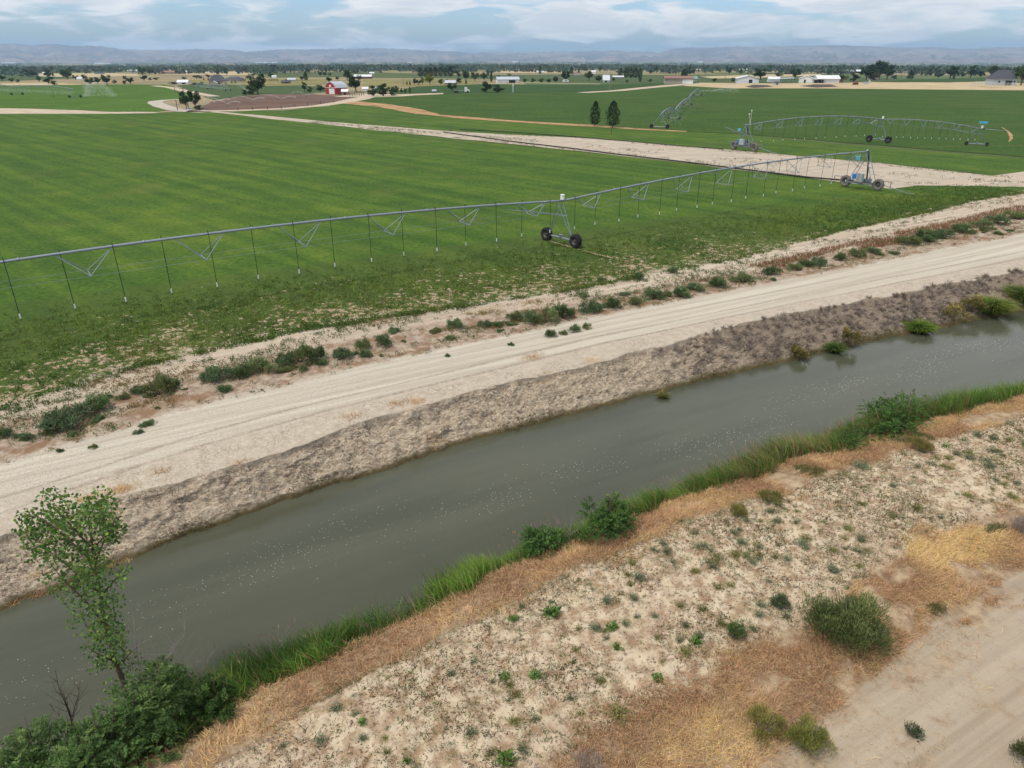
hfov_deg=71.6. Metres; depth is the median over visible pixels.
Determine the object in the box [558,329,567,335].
roadside bush
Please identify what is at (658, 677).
berm weed
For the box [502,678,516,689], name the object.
berm weed
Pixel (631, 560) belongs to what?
berm weed
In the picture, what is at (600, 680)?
berm weed
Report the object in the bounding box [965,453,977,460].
berm weed
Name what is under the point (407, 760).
berm weed
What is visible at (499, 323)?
roadside bush
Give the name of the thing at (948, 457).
berm weed
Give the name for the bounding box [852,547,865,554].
berm weed
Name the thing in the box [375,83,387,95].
bush
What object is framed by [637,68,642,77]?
poplar tree
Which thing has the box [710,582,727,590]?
berm weed
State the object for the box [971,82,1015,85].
white fence
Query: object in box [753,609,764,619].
berm weed
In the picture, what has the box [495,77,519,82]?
barn
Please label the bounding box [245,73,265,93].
broadleaf tree
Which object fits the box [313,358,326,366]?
roadside bush
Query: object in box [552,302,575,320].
roadside bush
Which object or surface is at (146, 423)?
roadside bush
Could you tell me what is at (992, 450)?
berm weed
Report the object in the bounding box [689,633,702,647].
berm weed
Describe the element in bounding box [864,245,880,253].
roadside bush
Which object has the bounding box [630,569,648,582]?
berm weed
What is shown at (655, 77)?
ground
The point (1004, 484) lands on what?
berm weed
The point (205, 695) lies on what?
indigo shrub
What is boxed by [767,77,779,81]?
shed
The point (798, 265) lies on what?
roadside bush
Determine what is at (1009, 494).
berm weed
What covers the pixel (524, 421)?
waterline weed
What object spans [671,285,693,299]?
roadside bush
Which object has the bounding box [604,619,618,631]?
berm weed
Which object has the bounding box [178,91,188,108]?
broadleaf tree
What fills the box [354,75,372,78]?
shed
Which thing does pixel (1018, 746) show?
rabbit bush
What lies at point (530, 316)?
roadside bush
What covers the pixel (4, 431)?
roadside bush
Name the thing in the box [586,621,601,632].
berm weed
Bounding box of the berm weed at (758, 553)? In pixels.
[751,549,765,558]
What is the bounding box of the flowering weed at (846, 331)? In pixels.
[840,325,861,342]
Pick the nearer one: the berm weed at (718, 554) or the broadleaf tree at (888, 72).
the berm weed at (718, 554)
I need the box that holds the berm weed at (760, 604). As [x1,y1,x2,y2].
[755,599,768,607]
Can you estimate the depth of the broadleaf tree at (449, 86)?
334.13 m
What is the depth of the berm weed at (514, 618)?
21.54 m
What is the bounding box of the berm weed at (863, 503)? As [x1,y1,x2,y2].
[855,500,868,505]
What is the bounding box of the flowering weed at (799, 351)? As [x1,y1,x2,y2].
[790,343,811,361]
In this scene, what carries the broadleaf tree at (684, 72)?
on the ground at (655, 77)
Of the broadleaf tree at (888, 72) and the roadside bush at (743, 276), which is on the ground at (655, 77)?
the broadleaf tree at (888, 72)
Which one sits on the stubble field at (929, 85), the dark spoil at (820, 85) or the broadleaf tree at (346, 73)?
the dark spoil at (820, 85)
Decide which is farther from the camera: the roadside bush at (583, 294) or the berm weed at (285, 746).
the roadside bush at (583, 294)
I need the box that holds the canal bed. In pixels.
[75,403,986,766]
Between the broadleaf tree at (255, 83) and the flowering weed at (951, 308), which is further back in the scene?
the broadleaf tree at (255, 83)
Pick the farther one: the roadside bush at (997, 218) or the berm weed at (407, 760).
the roadside bush at (997, 218)
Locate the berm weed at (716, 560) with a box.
[709,554,719,566]
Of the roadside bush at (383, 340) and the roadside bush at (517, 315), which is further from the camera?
the roadside bush at (517, 315)
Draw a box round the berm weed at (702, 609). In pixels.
[696,602,710,613]
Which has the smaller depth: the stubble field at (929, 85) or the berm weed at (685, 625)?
the berm weed at (685, 625)
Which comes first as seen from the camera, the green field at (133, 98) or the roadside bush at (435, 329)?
the roadside bush at (435, 329)
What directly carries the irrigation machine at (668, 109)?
on the corn field at (712, 111)
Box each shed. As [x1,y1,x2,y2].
[161,71,184,73]
[341,89,348,94]
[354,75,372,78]
[602,75,609,81]
[735,75,759,82]
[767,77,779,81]
[799,76,814,82]
[813,75,840,82]
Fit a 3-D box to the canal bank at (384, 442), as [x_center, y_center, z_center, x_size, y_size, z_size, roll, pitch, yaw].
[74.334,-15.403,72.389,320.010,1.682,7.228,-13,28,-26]
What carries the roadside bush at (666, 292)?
on the road verge
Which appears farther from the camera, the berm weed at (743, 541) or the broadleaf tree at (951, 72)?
the broadleaf tree at (951, 72)
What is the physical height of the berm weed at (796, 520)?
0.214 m
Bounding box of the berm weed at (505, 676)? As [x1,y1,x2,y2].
[498,670,510,681]
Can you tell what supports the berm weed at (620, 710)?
on the canal berm
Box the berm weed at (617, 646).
[613,642,622,650]
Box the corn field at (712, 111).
[360,86,1023,156]
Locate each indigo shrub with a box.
[0,712,105,767]
[44,698,148,767]
[95,652,198,764]
[178,671,250,734]
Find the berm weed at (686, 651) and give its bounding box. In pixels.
[674,643,696,658]
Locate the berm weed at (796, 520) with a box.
[791,516,801,526]
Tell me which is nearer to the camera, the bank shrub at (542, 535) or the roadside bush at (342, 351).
the bank shrub at (542, 535)
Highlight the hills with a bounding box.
[0,44,1023,62]
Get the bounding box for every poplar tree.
[303,71,307,79]
[417,67,422,76]
[422,67,427,76]
[427,67,432,76]
[432,66,437,75]
[438,66,443,75]
[447,66,454,76]
[623,67,627,76]
[628,67,633,77]
[633,67,638,77]
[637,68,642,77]
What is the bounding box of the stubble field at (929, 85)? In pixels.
[684,82,1023,89]
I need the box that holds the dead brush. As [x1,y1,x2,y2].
[655,267,1023,378]
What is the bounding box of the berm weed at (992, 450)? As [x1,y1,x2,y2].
[987,446,1001,453]
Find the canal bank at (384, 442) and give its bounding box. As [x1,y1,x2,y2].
[0,270,1023,610]
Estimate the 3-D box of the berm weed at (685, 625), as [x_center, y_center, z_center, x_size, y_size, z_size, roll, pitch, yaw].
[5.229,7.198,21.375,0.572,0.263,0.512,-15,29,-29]
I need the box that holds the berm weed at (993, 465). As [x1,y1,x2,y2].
[987,461,998,468]
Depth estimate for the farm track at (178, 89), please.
343.87 m
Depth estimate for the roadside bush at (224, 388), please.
36.27 m
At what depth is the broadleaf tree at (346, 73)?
479.77 m
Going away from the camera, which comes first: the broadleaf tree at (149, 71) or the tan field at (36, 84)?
the tan field at (36, 84)
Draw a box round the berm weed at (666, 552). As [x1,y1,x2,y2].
[660,546,675,555]
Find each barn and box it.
[325,81,346,94]
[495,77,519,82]
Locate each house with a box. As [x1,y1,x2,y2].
[177,80,189,83]
[208,75,226,83]
[225,77,245,81]
[444,80,456,83]
[985,70,1018,84]
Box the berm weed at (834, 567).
[825,563,838,573]
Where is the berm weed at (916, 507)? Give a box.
[906,502,925,511]
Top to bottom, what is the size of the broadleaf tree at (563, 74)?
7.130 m
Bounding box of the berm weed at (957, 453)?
[950,449,965,458]
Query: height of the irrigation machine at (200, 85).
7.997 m
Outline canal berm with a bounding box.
[139,403,1023,767]
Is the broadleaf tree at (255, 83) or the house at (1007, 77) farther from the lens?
the house at (1007, 77)
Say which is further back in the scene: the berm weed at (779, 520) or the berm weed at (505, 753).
the berm weed at (779, 520)
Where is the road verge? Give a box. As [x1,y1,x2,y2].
[0,191,1023,462]
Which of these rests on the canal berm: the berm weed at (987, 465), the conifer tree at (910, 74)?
the berm weed at (987, 465)
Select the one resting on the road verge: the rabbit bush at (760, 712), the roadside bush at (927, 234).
the roadside bush at (927, 234)
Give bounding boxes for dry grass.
[3,296,998,626]
[109,393,1023,767]
[652,203,1023,287]
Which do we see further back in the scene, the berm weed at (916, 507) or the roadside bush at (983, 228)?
the roadside bush at (983, 228)
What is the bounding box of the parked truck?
[453,87,469,92]
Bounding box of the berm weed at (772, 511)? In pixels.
[764,507,779,514]
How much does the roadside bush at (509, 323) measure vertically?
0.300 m
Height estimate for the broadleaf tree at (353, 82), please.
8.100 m
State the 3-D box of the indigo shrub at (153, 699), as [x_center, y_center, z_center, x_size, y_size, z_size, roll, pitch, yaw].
[-9.303,8.259,18.315,2.427,2.533,2.972,0,25,0]
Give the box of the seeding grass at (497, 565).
[63,373,997,739]
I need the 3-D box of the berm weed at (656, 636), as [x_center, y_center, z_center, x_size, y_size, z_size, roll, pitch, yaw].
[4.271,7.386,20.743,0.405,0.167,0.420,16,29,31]
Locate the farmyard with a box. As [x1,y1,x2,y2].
[335,93,442,96]
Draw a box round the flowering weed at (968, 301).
[959,294,988,309]
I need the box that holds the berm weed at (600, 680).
[593,675,607,685]
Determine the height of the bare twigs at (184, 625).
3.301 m
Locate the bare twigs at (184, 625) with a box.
[162,608,214,699]
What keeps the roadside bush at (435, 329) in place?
on the road verge
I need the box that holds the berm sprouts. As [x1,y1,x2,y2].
[214,414,1023,767]
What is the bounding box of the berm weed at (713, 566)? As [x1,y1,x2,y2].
[706,560,721,569]
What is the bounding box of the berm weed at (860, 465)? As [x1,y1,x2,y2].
[851,459,871,469]
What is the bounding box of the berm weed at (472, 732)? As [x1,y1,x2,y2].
[462,724,478,741]
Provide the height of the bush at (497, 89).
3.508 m
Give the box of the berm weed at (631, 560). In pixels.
[625,557,639,567]
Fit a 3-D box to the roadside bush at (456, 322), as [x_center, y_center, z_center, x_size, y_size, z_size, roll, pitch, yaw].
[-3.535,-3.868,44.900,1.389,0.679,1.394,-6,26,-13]
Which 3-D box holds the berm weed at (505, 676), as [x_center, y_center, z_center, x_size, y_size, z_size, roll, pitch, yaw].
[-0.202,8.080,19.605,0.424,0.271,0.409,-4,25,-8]
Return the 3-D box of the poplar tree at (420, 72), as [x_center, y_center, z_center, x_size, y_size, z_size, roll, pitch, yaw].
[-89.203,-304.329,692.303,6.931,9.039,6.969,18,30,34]
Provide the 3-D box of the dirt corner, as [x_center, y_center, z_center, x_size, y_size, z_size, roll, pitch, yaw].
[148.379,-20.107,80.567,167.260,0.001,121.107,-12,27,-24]
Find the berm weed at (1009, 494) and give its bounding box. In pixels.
[1005,490,1016,497]
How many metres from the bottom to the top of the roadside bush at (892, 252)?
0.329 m
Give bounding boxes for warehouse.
[663,76,694,83]
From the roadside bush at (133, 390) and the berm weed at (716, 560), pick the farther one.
the roadside bush at (133, 390)
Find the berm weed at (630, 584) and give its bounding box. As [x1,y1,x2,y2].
[625,579,635,586]
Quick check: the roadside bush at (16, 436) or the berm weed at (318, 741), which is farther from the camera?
the roadside bush at (16, 436)
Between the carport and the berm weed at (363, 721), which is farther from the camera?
the carport
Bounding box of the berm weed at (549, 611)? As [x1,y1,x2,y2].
[538,600,561,618]
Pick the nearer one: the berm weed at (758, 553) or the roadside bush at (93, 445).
the berm weed at (758, 553)
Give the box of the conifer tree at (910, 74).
[905,69,913,78]
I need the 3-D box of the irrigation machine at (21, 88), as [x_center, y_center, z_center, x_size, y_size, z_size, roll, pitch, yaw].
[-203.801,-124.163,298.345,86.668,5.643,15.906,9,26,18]
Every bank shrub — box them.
[517,523,569,561]
[574,490,641,543]
[825,420,884,453]
[852,389,933,441]
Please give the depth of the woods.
1141.24 m
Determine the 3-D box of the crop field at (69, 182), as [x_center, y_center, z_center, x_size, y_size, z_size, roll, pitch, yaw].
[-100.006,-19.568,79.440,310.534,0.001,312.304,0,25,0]
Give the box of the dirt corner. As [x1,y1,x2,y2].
[870,185,916,188]
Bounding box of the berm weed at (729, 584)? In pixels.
[725,581,737,588]
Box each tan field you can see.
[0,83,80,84]
[38,73,138,76]
[157,71,250,74]
[494,71,561,72]
[700,74,821,77]
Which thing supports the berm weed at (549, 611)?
on the canal berm
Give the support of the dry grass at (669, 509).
on the canal berm
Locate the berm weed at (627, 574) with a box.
[622,571,633,579]
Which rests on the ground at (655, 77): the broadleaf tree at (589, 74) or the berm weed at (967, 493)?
the broadleaf tree at (589, 74)
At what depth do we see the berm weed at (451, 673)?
19.60 m
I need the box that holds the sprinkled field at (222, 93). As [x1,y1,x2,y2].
[177,84,325,99]
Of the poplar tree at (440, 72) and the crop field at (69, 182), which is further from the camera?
the poplar tree at (440, 72)
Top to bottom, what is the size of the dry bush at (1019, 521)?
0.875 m
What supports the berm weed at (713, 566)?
on the canal berm
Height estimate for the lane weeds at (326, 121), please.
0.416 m
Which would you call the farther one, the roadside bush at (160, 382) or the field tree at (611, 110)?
the field tree at (611, 110)
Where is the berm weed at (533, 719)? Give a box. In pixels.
[530,713,540,725]
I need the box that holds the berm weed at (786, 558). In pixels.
[779,553,795,562]
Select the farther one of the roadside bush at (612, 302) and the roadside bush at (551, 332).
the roadside bush at (612, 302)
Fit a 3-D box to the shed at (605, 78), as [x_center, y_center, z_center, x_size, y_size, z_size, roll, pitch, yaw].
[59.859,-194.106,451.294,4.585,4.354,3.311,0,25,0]
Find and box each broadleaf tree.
[29,70,36,76]
[43,70,50,76]
[59,69,71,78]
[84,77,93,83]
[100,75,110,84]
[137,67,146,74]
[146,67,154,74]
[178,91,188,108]
[187,89,200,108]
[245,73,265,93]
[343,70,350,80]
[347,74,361,91]
[425,73,433,82]
[447,83,457,90]
[463,71,468,77]
[471,72,479,78]
[480,72,487,78]
[561,71,569,79]
[585,71,592,77]
[681,68,689,75]
[752,68,767,78]
[790,68,800,78]
[860,64,876,79]
[873,60,889,78]
[882,64,895,79]
[946,66,959,77]
[968,65,978,77]
[986,65,1001,73]
[1014,65,1023,84]
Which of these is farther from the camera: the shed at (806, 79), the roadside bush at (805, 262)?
the shed at (806, 79)
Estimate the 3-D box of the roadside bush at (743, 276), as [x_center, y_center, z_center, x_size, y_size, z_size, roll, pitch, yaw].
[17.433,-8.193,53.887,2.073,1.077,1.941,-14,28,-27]
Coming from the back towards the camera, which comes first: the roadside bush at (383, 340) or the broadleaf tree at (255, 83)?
the broadleaf tree at (255, 83)
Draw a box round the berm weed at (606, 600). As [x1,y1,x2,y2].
[598,595,612,605]
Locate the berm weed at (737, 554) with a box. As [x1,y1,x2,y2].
[728,550,744,557]
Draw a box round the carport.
[812,78,823,82]
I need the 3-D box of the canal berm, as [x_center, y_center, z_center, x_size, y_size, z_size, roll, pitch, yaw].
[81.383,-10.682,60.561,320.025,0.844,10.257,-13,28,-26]
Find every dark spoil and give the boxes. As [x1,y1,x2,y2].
[746,85,772,87]
[803,84,837,87]
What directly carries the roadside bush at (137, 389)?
on the road verge
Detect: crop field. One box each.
[0,110,888,303]
[0,172,1023,407]
[219,104,1023,175]
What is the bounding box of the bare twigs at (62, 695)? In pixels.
[38,666,89,733]
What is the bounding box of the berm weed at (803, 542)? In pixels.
[794,538,811,547]
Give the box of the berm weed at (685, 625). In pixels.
[676,618,693,629]
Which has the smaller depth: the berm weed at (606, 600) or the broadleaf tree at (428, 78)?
the berm weed at (606, 600)
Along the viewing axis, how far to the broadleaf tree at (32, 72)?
755.44 m
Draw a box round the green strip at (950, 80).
[875,78,985,81]
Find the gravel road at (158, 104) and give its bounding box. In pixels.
[147,99,211,112]
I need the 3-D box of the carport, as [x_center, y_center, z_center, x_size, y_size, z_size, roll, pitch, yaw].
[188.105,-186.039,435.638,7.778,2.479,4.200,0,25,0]
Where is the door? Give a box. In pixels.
[682,80,692,83]
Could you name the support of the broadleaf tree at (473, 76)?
on the ground at (655, 77)
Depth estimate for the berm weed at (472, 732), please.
17.86 m
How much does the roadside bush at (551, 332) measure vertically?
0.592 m
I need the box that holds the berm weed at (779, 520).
[772,516,782,523]
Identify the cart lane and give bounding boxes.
[197,110,1023,185]
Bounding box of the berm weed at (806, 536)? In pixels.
[797,533,814,542]
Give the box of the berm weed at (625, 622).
[619,617,631,628]
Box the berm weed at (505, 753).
[492,748,518,767]
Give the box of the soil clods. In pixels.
[214,416,1023,767]
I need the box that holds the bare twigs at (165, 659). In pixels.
[110,612,182,689]
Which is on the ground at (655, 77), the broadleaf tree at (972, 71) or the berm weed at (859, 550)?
the broadleaf tree at (972, 71)
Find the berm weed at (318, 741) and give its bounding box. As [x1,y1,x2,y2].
[312,733,328,746]
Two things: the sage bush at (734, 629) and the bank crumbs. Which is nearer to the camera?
the sage bush at (734, 629)
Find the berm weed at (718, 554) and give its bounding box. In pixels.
[711,551,722,560]
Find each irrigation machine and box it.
[0,82,116,97]
[0,149,910,320]
[193,73,245,90]
[650,85,737,128]
[724,110,1009,152]
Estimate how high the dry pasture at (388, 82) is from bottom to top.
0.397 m
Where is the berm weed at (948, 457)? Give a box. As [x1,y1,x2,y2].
[942,454,955,459]
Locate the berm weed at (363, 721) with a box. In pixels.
[357,717,366,725]
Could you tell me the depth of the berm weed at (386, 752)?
17.30 m
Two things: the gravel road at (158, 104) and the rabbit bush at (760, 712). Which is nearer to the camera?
the rabbit bush at (760, 712)
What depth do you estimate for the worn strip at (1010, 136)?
151.55 m
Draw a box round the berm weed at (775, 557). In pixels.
[769,551,781,561]
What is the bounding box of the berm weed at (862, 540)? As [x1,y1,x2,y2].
[855,534,868,542]
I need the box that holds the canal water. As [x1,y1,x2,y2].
[0,311,1023,758]
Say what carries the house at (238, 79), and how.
on the ground at (655, 77)
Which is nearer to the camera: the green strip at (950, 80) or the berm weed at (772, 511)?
the berm weed at (772, 511)
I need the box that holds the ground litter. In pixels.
[222,419,1023,767]
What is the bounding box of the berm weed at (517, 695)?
[510,688,523,701]
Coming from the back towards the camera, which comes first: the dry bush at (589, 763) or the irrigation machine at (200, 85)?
the irrigation machine at (200, 85)
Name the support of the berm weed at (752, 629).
on the canal berm
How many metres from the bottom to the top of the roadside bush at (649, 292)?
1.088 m
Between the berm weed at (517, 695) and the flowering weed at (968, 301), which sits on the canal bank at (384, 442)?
the flowering weed at (968, 301)
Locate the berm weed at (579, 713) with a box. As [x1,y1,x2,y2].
[575,707,586,717]
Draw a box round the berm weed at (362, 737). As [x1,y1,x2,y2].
[354,731,369,744]
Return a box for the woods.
[0,61,1023,76]
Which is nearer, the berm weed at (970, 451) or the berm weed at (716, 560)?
the berm weed at (716, 560)
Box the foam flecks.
[5,341,1008,704]
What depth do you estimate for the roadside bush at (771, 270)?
55.66 m
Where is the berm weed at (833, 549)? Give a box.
[827,545,841,554]
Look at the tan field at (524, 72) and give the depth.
988.79 m
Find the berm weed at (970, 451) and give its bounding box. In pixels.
[963,449,977,455]
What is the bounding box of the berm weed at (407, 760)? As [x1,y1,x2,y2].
[402,754,411,764]
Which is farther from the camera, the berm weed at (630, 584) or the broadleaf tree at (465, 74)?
the broadleaf tree at (465, 74)
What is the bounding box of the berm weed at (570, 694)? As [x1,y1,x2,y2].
[565,692,577,702]
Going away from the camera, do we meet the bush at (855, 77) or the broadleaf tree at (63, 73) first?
the bush at (855, 77)
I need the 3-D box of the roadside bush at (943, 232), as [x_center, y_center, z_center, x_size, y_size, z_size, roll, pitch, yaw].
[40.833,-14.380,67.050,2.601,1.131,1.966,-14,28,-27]
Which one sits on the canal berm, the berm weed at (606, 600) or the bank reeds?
the berm weed at (606, 600)
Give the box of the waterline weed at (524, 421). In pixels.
[89,301,1023,567]
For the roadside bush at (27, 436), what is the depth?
31.83 m
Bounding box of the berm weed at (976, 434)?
[971,430,986,437]
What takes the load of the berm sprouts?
on the canal berm
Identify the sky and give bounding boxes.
[0,0,1023,52]
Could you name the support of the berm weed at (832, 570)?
on the canal berm
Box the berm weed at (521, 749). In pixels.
[513,741,529,755]
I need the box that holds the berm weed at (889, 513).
[885,512,898,518]
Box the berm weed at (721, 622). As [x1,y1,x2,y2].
[715,617,726,627]
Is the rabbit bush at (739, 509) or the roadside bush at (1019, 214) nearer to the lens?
the rabbit bush at (739, 509)
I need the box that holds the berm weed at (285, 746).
[279,741,289,748]
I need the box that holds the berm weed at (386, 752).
[379,746,392,759]
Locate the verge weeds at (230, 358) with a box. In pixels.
[0,186,1023,462]
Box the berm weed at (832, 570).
[827,565,840,573]
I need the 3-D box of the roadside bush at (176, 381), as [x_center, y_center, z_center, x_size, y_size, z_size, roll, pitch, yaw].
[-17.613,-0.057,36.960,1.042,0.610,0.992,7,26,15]
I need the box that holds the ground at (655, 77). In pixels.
[0,60,1023,163]
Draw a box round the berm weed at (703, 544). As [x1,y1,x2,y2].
[696,541,710,547]
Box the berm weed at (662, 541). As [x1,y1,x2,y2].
[658,538,669,546]
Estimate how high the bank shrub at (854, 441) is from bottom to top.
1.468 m
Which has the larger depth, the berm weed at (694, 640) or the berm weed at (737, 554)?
the berm weed at (737, 554)
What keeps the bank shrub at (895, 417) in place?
on the canal berm
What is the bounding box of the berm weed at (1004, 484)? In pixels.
[997,481,1009,486]
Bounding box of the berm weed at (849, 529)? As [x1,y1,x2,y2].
[842,524,854,532]
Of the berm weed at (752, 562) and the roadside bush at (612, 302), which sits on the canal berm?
the berm weed at (752, 562)
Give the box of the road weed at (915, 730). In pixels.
[904,720,926,741]
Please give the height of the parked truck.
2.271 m
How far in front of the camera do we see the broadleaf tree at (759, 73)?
555.06 m
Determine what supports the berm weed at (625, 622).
on the canal berm
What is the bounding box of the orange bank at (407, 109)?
[343,101,686,131]
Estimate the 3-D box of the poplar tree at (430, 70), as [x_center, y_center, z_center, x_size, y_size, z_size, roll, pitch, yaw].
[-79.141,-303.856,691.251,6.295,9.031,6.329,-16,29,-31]
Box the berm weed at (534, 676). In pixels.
[528,667,542,679]
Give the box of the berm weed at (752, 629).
[746,623,760,634]
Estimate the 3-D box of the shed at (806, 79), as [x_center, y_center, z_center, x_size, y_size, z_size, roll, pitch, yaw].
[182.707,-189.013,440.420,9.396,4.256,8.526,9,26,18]
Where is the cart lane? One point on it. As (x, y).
(923, 176)
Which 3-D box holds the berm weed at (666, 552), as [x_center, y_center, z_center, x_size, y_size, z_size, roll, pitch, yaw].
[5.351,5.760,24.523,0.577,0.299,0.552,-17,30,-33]
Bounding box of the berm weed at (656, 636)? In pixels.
[652,632,664,640]
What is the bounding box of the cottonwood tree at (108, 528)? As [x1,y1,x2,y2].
[11,485,141,697]
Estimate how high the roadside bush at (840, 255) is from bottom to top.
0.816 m
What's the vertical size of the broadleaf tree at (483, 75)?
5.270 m
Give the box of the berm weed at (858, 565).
[854,562,865,568]
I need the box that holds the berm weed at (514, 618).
[507,614,518,621]
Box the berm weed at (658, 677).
[651,671,664,683]
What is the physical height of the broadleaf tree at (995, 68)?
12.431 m
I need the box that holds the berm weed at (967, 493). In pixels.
[962,490,973,499]
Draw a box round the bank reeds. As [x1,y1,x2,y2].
[40,374,1023,767]
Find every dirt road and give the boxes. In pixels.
[0,234,1023,535]
[763,573,1023,767]
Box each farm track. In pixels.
[156,86,216,95]
[186,94,424,111]
[490,82,568,83]
[578,83,709,92]
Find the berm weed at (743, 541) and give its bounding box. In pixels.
[736,537,750,545]
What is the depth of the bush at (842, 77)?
449.57 m
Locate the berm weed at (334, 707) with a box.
[326,701,344,714]
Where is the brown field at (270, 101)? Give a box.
[196,94,355,109]
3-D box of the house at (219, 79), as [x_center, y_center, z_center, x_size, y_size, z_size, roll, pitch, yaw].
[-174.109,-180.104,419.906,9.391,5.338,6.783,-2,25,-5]
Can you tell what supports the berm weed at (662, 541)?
on the canal berm
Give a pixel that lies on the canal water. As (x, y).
(318, 577)
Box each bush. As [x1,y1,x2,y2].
[0,427,13,438]
[11,432,24,438]
[18,432,36,441]
[36,396,95,436]
[36,429,54,437]
[66,431,80,437]
[83,393,113,414]
[87,443,97,449]
[88,412,107,424]
[96,392,114,397]
[115,391,130,401]
[128,385,142,394]
[131,385,142,394]
[132,428,143,434]
[137,418,157,427]
[142,370,174,397]
[173,376,184,389]
[196,362,233,385]
[213,384,232,393]
[227,363,252,380]
[246,85,257,94]
[246,355,277,375]
[271,351,294,367]
[276,364,294,372]
[286,340,315,365]
[300,365,307,371]
[309,344,328,361]
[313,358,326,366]
[315,85,324,90]
[330,345,354,360]
[352,335,370,350]
[357,348,372,358]
[367,85,376,95]
[374,333,394,346]
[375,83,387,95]
[385,327,402,333]
[387,86,395,94]
[428,326,441,333]
[446,317,465,329]
[476,320,492,327]
[480,81,491,91]
[492,321,503,328]
[493,84,504,91]
[501,320,518,325]
[504,308,523,320]
[521,309,537,324]
[533,304,559,325]
[545,329,557,337]
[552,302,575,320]
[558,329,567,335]
[568,324,580,332]
[570,744,606,767]
[576,299,603,314]
[577,290,588,298]
[582,322,591,329]
[597,276,607,282]
[605,296,622,310]
[628,295,642,305]
[633,272,643,279]
[641,287,666,300]
[662,289,671,297]
[664,266,677,273]
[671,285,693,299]
[684,281,706,292]
[706,276,728,289]
[723,619,746,644]
[728,270,755,283]
[729,501,750,518]
[741,701,788,746]
[755,487,784,508]
[761,265,783,275]
[768,592,792,613]
[779,711,843,765]
[786,262,802,270]
[798,259,814,266]
[798,586,904,670]
[811,255,827,266]
[833,250,847,260]
[839,74,848,81]
[847,246,866,258]
[849,73,860,81]
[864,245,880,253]
[868,73,880,79]
[887,251,900,255]
[891,234,922,245]
[906,434,935,455]
[909,229,942,242]
[934,227,956,238]
[949,222,971,234]
[969,217,994,228]
[979,226,993,231]
[983,213,1010,225]
[991,230,1003,235]
[1001,209,1023,219]
[1008,514,1023,537]
[1008,735,1023,766]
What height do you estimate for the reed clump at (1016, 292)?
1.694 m
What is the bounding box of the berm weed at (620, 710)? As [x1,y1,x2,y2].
[604,700,632,726]
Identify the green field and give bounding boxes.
[0,84,187,111]
[397,83,663,93]
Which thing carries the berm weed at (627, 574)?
on the canal berm
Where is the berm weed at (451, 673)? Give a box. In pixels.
[446,668,456,676]
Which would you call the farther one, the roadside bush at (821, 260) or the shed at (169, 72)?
the shed at (169, 72)
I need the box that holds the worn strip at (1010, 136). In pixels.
[1002,127,1012,141]
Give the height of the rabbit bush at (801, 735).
1.188 m
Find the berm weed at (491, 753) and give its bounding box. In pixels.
[485,746,496,757]
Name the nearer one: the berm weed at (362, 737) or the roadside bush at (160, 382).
the berm weed at (362, 737)
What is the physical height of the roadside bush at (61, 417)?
1.282 m
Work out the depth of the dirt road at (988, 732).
18.90 m
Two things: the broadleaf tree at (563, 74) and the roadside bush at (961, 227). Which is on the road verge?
the roadside bush at (961, 227)
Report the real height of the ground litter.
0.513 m
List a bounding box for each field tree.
[589,101,600,125]
[604,100,620,127]
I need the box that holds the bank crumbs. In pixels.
[0,278,1002,598]
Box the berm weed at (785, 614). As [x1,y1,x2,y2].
[780,610,791,620]
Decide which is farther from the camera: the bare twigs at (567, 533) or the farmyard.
the farmyard
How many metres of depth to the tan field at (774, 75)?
718.38 m
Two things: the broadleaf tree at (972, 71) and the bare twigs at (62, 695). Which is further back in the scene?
the broadleaf tree at (972, 71)
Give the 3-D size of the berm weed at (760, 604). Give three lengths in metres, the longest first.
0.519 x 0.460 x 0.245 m
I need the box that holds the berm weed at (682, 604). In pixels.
[674,600,685,607]
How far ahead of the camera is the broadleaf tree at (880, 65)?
616.70 m
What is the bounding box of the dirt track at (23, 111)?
[0,108,158,113]
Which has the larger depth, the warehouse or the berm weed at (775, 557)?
the warehouse
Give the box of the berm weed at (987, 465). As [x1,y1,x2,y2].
[982,461,994,469]
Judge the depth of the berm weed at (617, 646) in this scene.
20.45 m
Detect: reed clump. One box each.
[653,390,671,398]
[820,340,848,354]
[900,317,941,333]
[965,293,1023,315]
[993,281,1023,302]
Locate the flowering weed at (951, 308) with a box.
[938,300,976,321]
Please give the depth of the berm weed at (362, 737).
17.72 m
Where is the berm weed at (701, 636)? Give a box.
[693,630,707,639]
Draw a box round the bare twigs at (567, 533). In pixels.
[554,515,582,541]
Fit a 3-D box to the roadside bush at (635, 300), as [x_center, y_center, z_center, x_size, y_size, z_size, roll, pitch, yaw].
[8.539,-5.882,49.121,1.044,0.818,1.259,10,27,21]
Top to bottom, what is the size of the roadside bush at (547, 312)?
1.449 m
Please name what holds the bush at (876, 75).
on the ground at (655, 77)
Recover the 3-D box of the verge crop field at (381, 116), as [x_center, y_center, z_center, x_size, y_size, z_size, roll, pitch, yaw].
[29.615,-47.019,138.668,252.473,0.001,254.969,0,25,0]
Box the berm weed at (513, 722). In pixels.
[505,714,523,726]
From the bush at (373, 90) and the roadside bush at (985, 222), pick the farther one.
the bush at (373, 90)
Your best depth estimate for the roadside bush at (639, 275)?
54.31 m
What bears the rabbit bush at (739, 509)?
on the canal berm
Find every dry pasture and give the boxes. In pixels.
[189,79,328,85]
[363,79,479,86]
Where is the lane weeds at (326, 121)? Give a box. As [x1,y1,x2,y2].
[310,120,1022,185]
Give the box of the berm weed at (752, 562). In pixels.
[746,557,761,565]
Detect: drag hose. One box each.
[444,132,839,179]
[460,129,722,148]
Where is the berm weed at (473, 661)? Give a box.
[468,656,478,665]
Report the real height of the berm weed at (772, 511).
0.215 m

